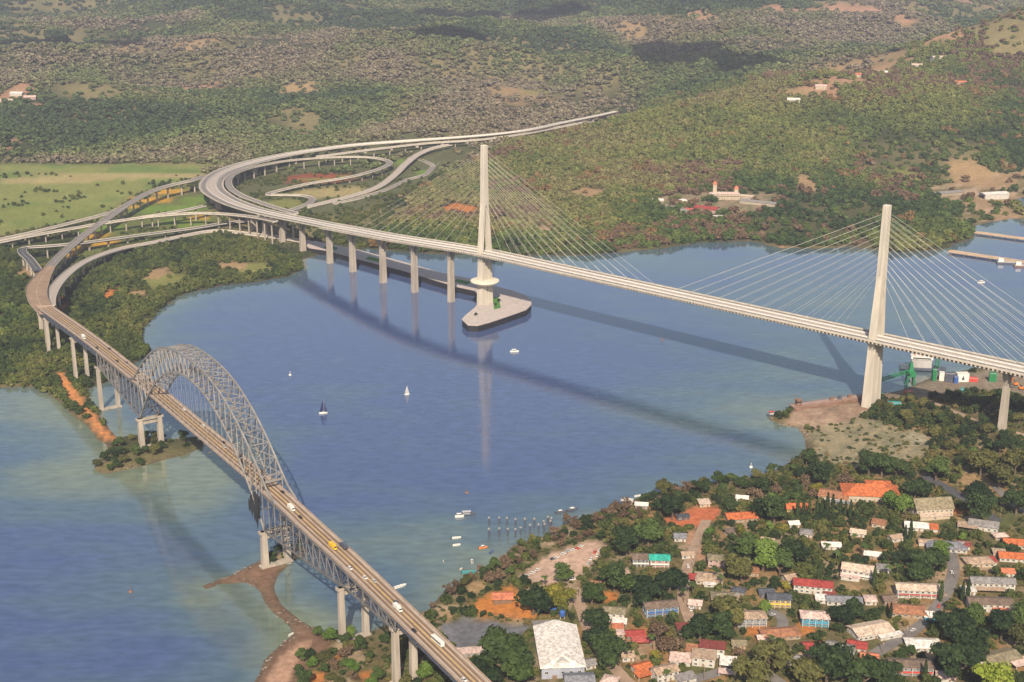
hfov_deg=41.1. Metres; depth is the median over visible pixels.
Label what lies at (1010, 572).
cottage
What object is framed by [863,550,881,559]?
house
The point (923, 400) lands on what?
broadleaf tree
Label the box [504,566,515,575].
broadleaf tree
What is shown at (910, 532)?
poplar tree
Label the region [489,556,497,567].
broadleaf tree
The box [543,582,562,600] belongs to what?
broadleaf tree
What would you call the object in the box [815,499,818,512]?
poplar tree
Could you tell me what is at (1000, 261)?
barge
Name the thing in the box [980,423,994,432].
broadleaf tree
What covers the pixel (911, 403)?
broadleaf tree
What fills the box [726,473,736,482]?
broadleaf tree
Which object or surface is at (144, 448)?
broadleaf tree
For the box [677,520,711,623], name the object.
street
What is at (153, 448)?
broadleaf tree
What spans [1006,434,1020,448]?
broadleaf tree
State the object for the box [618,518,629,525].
broadleaf tree
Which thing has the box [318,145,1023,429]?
cable stayed bridge
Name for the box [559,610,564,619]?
water tank
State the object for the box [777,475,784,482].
broadleaf tree
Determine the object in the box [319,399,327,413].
sailboat
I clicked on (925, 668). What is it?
poplar tree
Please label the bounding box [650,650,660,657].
broadleaf tree
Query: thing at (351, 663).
broadleaf tree
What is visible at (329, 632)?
broadleaf tree
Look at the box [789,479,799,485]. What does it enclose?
broadleaf tree
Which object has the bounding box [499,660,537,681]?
broadleaf tree
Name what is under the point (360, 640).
broadleaf tree
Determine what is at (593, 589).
broadleaf tree
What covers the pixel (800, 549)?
broadleaf tree
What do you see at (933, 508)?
hall
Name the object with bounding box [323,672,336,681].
broadleaf tree
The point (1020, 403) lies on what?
broadleaf tree
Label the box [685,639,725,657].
house
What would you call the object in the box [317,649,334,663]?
broadleaf tree
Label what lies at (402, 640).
broadleaf tree
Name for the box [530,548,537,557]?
broadleaf tree
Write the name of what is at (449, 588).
broadleaf tree
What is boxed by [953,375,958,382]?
container
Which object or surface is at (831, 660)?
broadleaf tree
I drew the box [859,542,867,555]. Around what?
palm tree
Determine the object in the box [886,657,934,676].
house
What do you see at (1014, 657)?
house
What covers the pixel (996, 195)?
warehouse
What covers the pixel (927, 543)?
house
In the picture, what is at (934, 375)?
container
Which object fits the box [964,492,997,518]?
broadleaf tree
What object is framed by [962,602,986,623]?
broadleaf tree
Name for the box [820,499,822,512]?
poplar tree
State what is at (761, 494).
broadleaf tree
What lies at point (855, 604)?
broadleaf tree
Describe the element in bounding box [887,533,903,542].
cottage
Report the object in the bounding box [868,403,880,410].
broadleaf tree
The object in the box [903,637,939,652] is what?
house
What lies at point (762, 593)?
house
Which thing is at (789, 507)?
house
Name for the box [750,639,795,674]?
broadleaf tree
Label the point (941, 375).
container
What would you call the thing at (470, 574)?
broadleaf tree
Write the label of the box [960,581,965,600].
poplar tree
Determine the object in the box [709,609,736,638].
broadleaf tree
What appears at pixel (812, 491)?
broadleaf tree
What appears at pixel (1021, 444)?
broadleaf tree
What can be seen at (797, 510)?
poplar tree
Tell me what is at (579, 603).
street
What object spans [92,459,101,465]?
broadleaf tree
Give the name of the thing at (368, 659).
broadleaf tree
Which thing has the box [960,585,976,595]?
hut
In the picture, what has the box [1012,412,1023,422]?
broadleaf tree
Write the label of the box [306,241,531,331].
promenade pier
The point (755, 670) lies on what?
broadleaf tree
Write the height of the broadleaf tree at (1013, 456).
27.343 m
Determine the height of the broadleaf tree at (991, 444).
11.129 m
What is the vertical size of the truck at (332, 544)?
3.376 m
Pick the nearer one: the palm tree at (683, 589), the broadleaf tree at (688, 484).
the palm tree at (683, 589)
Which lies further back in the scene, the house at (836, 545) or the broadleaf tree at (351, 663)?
the house at (836, 545)
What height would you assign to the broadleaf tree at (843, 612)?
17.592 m
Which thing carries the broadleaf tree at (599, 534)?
on the ground
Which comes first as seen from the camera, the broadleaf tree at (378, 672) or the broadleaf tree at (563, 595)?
the broadleaf tree at (378, 672)
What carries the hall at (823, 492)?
on the ground
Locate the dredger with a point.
(922, 363)
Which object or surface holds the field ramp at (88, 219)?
on the ground
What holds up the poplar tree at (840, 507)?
on the ground
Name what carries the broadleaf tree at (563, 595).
on the ground
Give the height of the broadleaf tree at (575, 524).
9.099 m
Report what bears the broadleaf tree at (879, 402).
on the ground
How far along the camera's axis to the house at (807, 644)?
852.00 m
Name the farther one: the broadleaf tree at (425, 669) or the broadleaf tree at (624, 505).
the broadleaf tree at (624, 505)
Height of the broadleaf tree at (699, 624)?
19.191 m
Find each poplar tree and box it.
[795,498,799,518]
[801,499,805,513]
[808,500,811,511]
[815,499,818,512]
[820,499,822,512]
[825,492,829,510]
[830,494,835,508]
[838,498,842,514]
[843,500,846,515]
[848,500,852,517]
[872,565,876,586]
[889,602,892,618]
[903,524,906,540]
[908,520,913,539]
[923,659,927,672]
[938,580,943,601]
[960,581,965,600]
[965,580,970,599]
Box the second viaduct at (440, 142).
[316,121,590,164]
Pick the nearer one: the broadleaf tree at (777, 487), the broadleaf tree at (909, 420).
the broadleaf tree at (777, 487)
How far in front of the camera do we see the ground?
2066.86 m
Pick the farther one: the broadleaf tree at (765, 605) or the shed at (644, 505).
the shed at (644, 505)
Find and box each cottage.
[585,657,597,669]
[600,674,619,681]
[612,623,623,628]
[620,649,635,661]
[673,532,686,541]
[675,622,687,634]
[680,551,695,558]
[687,598,702,609]
[697,498,710,506]
[723,527,738,536]
[730,585,746,595]
[731,639,746,649]
[735,494,748,500]
[747,566,759,576]
[780,573,796,583]
[786,654,801,665]
[787,520,800,527]
[799,528,813,537]
[862,594,877,605]
[871,518,886,527]
[876,563,889,573]
[880,594,898,604]
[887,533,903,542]
[935,670,955,681]
[957,540,970,549]
[991,532,1008,540]
[1000,567,1015,576]
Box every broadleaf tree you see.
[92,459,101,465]
[99,451,108,462]
[106,464,113,470]
[110,450,120,458]
[110,457,118,463]
[114,436,124,444]
[114,461,122,465]
[115,446,124,451]
[118,454,129,463]
[130,445,141,455]
[134,457,144,464]
[141,446,149,453]
[148,443,160,454]
[150,437,157,441]
[157,440,167,447]
[177,430,188,442]
[269,555,276,561]
[274,543,282,553]
[293,668,313,681]
[294,649,305,660]
[294,664,303,669]
[303,647,315,658]
[305,656,317,668]
[313,625,322,636]
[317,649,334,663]
[320,662,328,672]
[321,627,335,641]
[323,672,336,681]
[326,657,339,670]
[329,647,337,654]
[333,677,345,681]
[334,629,338,639]
[336,644,354,657]
[337,632,351,641]
[339,657,346,667]
[342,639,355,650]
[344,658,359,670]
[346,625,356,637]
[350,673,359,680]
[354,634,367,651]
[365,657,371,662]
[365,676,377,681]
[366,650,373,656]
[370,665,384,680]
[378,632,390,644]
[389,635,406,649]
[398,675,411,681]
[416,661,433,679]
[442,582,455,594]
[451,578,460,586]
[460,574,471,585]
[463,571,475,581]
[470,655,505,681]
[477,624,535,678]
[479,566,487,572]
[483,571,495,584]
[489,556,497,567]
[493,568,505,578]
[499,554,513,563]
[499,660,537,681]
[501,560,513,568]
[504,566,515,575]
[508,552,514,557]
[513,586,553,615]
[514,555,523,563]
[518,545,525,552]
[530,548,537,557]
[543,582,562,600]
[549,526,558,534]
[551,585,576,608]
[552,534,558,542]
[553,562,575,580]
[556,537,565,546]
[563,511,571,526]
[568,519,580,529]
[574,533,582,541]
[580,606,611,627]
[581,581,604,605]
[581,625,608,642]
[582,528,595,537]
[588,630,632,667]
[591,515,599,522]
[596,532,606,537]
[597,560,626,591]
[604,505,616,512]
[608,499,621,509]
[608,523,643,556]
[616,573,639,596]
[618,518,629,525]
[619,508,629,517]
[621,501,630,508]
[622,496,631,504]
[630,575,666,605]
[633,517,664,545]
[649,617,669,646]
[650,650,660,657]
[651,497,664,510]
[654,567,689,593]
[655,478,671,493]
[656,636,685,654]
[660,492,683,519]
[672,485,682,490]
[673,490,682,498]
[678,613,712,639]
[681,481,694,490]
[682,493,691,501]
[695,478,712,496]
[704,527,715,533]
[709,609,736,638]
[711,470,724,485]
[711,594,741,610]
[717,482,727,491]
[718,605,746,628]
[722,496,740,510]
[723,552,754,582]
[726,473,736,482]
[730,654,773,681]
[732,477,748,488]
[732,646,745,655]
[733,531,758,555]
[735,523,746,535]
[747,487,761,497]
[749,499,766,519]
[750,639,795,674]
[751,468,761,477]
[753,537,778,571]
[755,476,770,493]
[756,491,765,498]
[758,494,788,523]
[758,599,771,612]
[761,473,779,483]
[766,463,777,471]
[766,520,774,528]
[767,547,795,576]
[770,483,782,491]
[776,523,788,530]
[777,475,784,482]
[777,539,810,560]
[781,581,790,590]
[784,477,791,483]
[784,490,792,499]
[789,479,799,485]
[789,656,824,681]
[790,464,800,469]
[791,458,804,466]
[791,484,803,493]
[792,491,800,498]
[793,467,809,476]
[800,449,815,464]
[801,473,810,486]
[804,639,857,681]
[807,461,833,482]
[808,482,822,490]
[808,487,817,496]
[826,603,855,624]
[836,470,854,482]
[842,653,886,681]
[845,596,865,617]
[857,448,879,474]
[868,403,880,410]
[874,399,884,406]
[874,452,893,476]
[876,658,903,681]
[881,490,897,507]
[890,456,910,474]
[892,648,905,657]
[893,412,902,417]
[893,493,914,515]
[899,409,913,418]
[900,476,932,497]
[901,404,910,409]
[904,561,937,580]
[905,392,916,397]
[905,417,914,427]
[905,644,917,657]
[906,394,914,401]
[907,401,914,407]
[910,546,949,578]
[917,407,927,415]
[918,396,927,406]
[924,401,934,410]
[924,455,952,480]
[928,428,939,435]
[929,638,986,681]
[932,408,943,415]
[932,540,950,556]
[932,607,975,640]
[934,412,947,425]
[942,439,957,449]
[949,621,991,655]
[953,416,964,423]
[957,424,969,437]
[958,532,966,539]
[959,450,970,459]
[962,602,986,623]
[963,480,996,495]
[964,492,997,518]
[966,428,974,434]
[967,448,995,475]
[968,396,977,403]
[971,403,981,412]
[971,661,1014,681]
[978,414,988,422]
[980,395,993,408]
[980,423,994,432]
[985,608,1014,640]
[987,441,998,449]
[989,399,998,407]
[990,462,1015,488]
[992,409,999,417]
[994,436,1009,454]
[995,389,1010,398]
[997,448,1023,475]
[998,429,1008,436]
[999,489,1023,514]
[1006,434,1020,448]
[1007,623,1023,647]
[1008,409,1017,420]
[1009,400,1018,408]
[1009,599,1023,624]
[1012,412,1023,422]
[1016,400,1023,410]
[1016,440,1023,446]
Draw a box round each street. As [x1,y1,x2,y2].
[566,587,634,681]
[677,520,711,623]
[696,666,785,681]
[766,609,787,626]
[869,552,959,656]
[921,474,1002,520]
[991,486,1023,513]
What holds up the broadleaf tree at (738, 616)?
on the ground
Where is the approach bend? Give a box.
[26,265,55,346]
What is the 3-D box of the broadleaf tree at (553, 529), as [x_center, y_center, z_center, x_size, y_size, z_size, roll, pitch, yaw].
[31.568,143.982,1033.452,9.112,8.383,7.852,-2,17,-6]
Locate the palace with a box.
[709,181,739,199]
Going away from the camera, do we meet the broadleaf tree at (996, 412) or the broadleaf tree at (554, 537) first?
the broadleaf tree at (554, 537)
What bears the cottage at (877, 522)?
on the ground
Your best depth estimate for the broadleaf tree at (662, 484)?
1096.62 m
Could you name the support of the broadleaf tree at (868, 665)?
on the ground
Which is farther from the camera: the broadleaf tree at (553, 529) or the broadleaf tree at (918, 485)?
the broadleaf tree at (918, 485)
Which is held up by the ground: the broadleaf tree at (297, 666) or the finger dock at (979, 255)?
the broadleaf tree at (297, 666)
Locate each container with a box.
[888,401,901,404]
[931,368,936,380]
[938,371,944,380]
[944,372,954,381]
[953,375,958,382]
[955,372,969,381]
[969,376,977,381]
[989,371,996,381]
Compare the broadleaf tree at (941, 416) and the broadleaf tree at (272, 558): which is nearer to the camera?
the broadleaf tree at (272, 558)
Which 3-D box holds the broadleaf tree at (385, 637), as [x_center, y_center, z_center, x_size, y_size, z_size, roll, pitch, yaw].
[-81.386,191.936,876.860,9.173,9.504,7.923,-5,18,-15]
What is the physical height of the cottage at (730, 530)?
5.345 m
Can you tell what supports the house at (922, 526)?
on the ground
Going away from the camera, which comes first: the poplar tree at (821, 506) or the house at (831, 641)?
the house at (831, 641)
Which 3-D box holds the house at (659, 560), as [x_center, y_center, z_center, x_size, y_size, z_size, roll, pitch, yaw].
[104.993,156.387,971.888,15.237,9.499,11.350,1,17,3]
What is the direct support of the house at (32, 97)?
on the ground
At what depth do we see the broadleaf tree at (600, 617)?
873.58 m
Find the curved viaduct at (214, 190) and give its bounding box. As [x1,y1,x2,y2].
[199,111,617,263]
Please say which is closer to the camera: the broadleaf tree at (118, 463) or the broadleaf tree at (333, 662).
the broadleaf tree at (333, 662)
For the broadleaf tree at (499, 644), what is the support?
on the ground
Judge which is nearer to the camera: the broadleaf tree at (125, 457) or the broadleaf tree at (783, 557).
the broadleaf tree at (783, 557)
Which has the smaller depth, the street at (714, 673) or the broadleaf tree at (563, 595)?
the street at (714, 673)
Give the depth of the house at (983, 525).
1019.65 m
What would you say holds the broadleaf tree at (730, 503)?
on the ground
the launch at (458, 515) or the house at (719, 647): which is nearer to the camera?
the house at (719, 647)
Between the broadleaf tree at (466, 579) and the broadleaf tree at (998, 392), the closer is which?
the broadleaf tree at (466, 579)
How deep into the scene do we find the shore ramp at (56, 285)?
1809.74 m
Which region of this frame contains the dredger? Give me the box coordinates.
[899,354,945,371]
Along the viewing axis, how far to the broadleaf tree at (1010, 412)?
1240.43 m
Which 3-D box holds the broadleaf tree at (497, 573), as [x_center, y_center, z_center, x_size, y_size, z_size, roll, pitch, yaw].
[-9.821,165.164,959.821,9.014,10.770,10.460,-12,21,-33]
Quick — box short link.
[408,157,435,165]
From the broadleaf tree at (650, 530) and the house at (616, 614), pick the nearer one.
the house at (616, 614)
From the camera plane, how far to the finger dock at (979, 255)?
1873.35 m
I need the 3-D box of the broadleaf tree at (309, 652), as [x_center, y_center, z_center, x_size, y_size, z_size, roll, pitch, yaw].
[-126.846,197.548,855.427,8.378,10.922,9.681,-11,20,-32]
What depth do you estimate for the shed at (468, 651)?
858.97 m
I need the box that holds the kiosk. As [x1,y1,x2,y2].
[675,513,690,520]
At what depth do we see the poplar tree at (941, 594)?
908.87 m
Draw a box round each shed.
[457,646,483,656]
[532,619,560,625]
[634,501,648,508]
[739,198,776,206]
[740,194,754,198]
[933,190,962,196]
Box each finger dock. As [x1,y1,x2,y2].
[947,250,1023,263]
[974,231,1023,239]
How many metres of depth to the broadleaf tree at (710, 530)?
1012.36 m
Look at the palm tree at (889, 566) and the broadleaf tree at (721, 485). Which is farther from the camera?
the broadleaf tree at (721, 485)
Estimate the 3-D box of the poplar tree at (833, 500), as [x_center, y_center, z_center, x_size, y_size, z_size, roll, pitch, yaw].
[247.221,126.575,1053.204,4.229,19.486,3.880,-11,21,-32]
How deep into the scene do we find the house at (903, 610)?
892.85 m
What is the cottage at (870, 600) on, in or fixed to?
on the ground
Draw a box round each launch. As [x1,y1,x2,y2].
[455,513,463,517]
[461,510,475,515]
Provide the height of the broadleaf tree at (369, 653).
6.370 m
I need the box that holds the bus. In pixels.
[431,633,444,646]
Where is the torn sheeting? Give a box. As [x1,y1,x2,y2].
[248,489,260,527]
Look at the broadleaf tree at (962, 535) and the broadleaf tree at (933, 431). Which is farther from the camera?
the broadleaf tree at (933, 431)
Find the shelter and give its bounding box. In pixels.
[492,591,513,604]
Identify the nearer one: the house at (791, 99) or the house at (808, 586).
the house at (808, 586)
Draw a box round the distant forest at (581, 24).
[0,0,1023,173]
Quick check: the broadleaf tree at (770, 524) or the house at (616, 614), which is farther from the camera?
the broadleaf tree at (770, 524)
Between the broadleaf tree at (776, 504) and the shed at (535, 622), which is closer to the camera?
the shed at (535, 622)
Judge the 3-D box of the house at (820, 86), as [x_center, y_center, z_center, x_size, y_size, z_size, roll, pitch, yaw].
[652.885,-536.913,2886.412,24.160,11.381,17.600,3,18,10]
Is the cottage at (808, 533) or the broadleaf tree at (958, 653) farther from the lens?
the cottage at (808, 533)
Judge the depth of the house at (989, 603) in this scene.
900.02 m
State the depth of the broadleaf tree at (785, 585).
926.86 m
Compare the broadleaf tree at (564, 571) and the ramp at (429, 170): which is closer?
the broadleaf tree at (564, 571)
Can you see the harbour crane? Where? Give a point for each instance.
(910, 372)
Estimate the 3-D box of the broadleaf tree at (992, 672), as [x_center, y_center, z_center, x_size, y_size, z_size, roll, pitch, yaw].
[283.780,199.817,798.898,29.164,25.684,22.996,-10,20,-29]
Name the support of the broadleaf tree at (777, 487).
on the ground
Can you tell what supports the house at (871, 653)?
on the ground
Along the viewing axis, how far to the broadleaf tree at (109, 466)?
1153.30 m
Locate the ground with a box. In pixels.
[0,0,1023,681]
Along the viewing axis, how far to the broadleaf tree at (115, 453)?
1167.37 m
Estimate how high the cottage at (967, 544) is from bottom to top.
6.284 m
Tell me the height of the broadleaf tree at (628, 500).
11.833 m
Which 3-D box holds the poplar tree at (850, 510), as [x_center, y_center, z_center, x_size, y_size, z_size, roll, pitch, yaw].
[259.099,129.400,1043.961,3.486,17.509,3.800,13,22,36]
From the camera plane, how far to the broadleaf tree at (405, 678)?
821.08 m
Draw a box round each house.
[9,91,24,95]
[24,95,35,99]
[603,605,626,624]
[616,629,651,642]
[630,660,652,677]
[631,553,649,565]
[642,599,679,616]
[649,554,670,566]
[649,662,697,681]
[669,648,736,674]
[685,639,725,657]
[688,571,723,586]
[707,553,725,567]
[710,591,734,599]
[724,511,757,521]
[737,610,768,627]
[755,626,801,641]
[757,588,774,597]
[766,592,792,608]
[785,503,811,511]
[787,98,799,102]
[793,577,835,594]
[799,610,830,627]
[800,641,813,650]
[814,593,862,605]
[815,84,826,89]
[820,541,841,549]
[826,640,855,654]
[840,561,876,581]
[845,619,902,640]
[847,638,868,652]
[849,528,866,537]
[860,651,878,658]
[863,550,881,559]
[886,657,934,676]
[888,602,934,620]
[894,582,944,598]
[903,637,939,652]
[904,521,938,532]
[917,538,968,553]
[957,518,999,531]
[961,556,997,566]
[965,596,1014,611]
[968,576,1016,591]
[980,647,1023,669]
[991,547,1023,562]
[1001,537,1023,548]
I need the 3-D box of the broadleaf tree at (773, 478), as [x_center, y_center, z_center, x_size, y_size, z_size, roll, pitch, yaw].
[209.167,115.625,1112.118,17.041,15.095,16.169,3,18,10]
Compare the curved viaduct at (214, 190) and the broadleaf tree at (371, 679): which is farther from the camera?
the curved viaduct at (214, 190)
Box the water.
[0,197,1023,681]
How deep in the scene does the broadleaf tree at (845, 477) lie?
1110.90 m
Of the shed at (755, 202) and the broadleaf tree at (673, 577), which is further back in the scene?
the shed at (755, 202)
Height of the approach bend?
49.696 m
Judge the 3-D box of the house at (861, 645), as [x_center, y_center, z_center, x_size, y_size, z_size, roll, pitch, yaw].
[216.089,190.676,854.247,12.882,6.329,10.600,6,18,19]
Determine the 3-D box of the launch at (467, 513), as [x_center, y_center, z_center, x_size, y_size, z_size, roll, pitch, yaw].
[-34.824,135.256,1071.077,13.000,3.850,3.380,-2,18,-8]
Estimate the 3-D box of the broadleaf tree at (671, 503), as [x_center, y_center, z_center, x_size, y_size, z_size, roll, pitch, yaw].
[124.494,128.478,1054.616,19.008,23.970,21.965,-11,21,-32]
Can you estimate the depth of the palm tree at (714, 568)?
936.23 m
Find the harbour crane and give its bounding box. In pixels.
[881,361,915,386]
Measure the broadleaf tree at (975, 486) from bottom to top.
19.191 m
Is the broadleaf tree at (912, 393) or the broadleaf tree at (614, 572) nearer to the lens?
the broadleaf tree at (614, 572)
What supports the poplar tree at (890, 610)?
on the ground
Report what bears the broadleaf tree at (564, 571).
on the ground
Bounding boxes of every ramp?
[0,205,127,239]
[0,212,277,246]
[17,209,300,276]
[46,175,205,280]
[47,229,310,326]
[141,205,206,226]
[225,156,392,237]
[305,144,452,207]
[333,162,436,204]
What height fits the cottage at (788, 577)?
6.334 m
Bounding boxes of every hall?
[533,620,585,678]
[563,672,595,681]
[817,488,849,504]
[839,480,900,501]
[909,496,954,520]
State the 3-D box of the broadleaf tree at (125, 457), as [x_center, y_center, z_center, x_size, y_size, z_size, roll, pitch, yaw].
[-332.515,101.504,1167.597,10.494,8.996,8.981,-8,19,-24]
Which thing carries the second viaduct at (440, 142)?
on the ground
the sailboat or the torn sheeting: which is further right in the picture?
the sailboat
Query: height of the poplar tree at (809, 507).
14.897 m
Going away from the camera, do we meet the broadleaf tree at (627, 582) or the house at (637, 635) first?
the house at (637, 635)
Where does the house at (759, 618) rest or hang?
on the ground
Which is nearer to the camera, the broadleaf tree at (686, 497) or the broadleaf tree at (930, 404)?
the broadleaf tree at (686, 497)
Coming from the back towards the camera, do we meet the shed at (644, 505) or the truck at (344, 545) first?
the shed at (644, 505)
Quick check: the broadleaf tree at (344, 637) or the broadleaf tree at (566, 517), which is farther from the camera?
the broadleaf tree at (566, 517)
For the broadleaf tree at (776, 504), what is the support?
on the ground
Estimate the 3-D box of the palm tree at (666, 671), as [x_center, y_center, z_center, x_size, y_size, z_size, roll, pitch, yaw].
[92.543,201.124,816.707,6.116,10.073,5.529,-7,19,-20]
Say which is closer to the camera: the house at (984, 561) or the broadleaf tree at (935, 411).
the house at (984, 561)
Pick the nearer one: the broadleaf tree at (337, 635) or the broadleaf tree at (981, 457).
the broadleaf tree at (337, 635)
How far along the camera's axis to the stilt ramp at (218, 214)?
1987.53 m
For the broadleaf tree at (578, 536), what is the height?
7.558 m
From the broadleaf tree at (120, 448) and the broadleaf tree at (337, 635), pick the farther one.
the broadleaf tree at (120, 448)
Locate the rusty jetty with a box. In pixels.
[789,393,861,409]
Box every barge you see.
[996,258,1014,263]
[1013,261,1023,267]
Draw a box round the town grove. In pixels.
[406,367,1023,681]
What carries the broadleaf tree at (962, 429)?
on the ground
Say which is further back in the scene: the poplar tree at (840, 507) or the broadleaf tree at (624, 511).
the broadleaf tree at (624, 511)
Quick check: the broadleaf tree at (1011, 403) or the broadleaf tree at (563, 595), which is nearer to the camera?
the broadleaf tree at (563, 595)
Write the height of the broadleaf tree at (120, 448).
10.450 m
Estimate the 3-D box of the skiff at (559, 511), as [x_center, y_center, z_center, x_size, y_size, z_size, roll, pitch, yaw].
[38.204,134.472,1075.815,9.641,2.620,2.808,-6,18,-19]
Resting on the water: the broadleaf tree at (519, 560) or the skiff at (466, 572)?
the skiff at (466, 572)
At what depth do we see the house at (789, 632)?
866.39 m
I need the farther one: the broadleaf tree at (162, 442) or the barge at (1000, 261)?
the barge at (1000, 261)
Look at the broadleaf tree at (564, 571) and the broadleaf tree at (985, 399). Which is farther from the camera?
the broadleaf tree at (985, 399)
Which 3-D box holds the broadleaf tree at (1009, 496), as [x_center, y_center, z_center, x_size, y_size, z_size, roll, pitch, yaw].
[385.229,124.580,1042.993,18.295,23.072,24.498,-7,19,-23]
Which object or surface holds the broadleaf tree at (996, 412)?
on the ground
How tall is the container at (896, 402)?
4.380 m
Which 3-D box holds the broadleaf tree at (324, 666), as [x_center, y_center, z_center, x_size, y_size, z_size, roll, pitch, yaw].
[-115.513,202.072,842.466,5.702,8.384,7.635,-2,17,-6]
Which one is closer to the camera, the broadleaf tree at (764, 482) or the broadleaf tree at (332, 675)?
the broadleaf tree at (332, 675)
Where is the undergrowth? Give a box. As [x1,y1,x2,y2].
[291,371,1023,681]
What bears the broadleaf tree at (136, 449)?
on the ground
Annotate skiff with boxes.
[393,584,405,588]
[461,570,474,573]
[555,509,565,513]
[566,507,577,511]
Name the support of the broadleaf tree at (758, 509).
on the ground
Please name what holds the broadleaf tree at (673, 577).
on the ground
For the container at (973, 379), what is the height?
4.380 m
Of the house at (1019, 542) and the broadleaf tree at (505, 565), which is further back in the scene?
the house at (1019, 542)
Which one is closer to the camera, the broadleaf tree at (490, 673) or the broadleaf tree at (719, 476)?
the broadleaf tree at (490, 673)
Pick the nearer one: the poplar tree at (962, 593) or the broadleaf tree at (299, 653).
the broadleaf tree at (299, 653)
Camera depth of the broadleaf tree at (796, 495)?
1083.21 m
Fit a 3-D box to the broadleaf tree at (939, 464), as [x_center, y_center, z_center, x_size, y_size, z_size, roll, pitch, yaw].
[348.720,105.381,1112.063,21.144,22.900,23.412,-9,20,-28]
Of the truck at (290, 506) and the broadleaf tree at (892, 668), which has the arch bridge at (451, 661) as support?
the truck at (290, 506)
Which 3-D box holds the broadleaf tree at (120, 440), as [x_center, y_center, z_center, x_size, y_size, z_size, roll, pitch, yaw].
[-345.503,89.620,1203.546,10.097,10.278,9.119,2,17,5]
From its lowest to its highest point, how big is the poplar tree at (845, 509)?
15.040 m
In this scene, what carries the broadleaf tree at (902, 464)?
on the ground
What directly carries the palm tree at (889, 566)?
on the ground
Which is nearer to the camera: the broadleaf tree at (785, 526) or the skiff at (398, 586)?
the skiff at (398, 586)
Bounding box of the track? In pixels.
[917,397,1023,435]
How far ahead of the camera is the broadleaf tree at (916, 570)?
933.85 m
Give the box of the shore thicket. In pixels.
[0,170,445,425]
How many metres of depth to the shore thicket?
1727.73 m
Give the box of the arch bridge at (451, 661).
[38,307,491,681]
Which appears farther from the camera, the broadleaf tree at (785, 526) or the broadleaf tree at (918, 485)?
the broadleaf tree at (918, 485)
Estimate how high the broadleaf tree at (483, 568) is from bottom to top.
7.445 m
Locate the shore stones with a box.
[122,376,937,678]
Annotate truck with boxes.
[287,503,294,510]
[328,541,336,549]
[339,542,347,549]
[393,602,402,612]
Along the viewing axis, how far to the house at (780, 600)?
905.38 m
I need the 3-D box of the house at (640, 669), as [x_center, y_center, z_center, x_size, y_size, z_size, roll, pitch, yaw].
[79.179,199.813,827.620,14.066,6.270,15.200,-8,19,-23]
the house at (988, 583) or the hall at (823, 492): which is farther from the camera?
the hall at (823, 492)
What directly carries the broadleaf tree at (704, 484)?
on the ground
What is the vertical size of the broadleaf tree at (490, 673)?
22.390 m
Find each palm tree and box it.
[647,634,657,649]
[663,669,670,681]
[678,587,688,601]
[688,582,696,593]
[709,565,718,576]
[823,542,831,556]
[833,550,840,563]
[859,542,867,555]
[884,565,892,578]
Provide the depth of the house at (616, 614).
889.56 m
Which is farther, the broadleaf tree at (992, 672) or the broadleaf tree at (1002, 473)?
the broadleaf tree at (1002, 473)
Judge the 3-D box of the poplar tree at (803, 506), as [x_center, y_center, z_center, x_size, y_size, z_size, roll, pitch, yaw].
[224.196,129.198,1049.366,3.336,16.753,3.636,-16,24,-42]
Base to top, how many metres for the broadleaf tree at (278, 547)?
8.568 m
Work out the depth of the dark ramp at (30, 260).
1904.49 m
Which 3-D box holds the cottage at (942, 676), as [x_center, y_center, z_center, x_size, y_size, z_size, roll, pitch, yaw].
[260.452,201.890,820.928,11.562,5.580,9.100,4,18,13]
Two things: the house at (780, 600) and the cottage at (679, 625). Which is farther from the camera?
the house at (780, 600)
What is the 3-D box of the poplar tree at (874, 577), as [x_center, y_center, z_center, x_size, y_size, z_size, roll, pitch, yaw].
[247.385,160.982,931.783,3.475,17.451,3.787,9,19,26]
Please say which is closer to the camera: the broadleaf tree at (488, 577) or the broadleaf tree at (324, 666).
the broadleaf tree at (324, 666)
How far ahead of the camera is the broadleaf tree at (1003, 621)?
857.70 m
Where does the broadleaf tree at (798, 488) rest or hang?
on the ground
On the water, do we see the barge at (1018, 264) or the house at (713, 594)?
the barge at (1018, 264)
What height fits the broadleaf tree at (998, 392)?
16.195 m
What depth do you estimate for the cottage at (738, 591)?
921.82 m
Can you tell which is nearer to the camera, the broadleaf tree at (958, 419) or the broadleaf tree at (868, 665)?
the broadleaf tree at (868, 665)
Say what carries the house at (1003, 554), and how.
on the ground
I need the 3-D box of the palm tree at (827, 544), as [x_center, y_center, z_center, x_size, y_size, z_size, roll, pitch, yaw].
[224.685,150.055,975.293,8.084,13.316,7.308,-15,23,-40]
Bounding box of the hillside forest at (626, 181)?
[367,6,1023,254]
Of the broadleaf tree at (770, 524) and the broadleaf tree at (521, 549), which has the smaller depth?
the broadleaf tree at (521, 549)
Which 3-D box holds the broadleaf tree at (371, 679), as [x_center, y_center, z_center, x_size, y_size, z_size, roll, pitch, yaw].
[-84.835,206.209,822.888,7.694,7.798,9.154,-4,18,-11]
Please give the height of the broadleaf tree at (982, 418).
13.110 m
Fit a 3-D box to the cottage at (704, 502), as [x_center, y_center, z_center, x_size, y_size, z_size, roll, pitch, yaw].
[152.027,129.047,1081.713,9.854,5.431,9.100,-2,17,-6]
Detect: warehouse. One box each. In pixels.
[686,205,718,213]
[978,191,1009,198]
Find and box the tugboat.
[766,411,773,415]

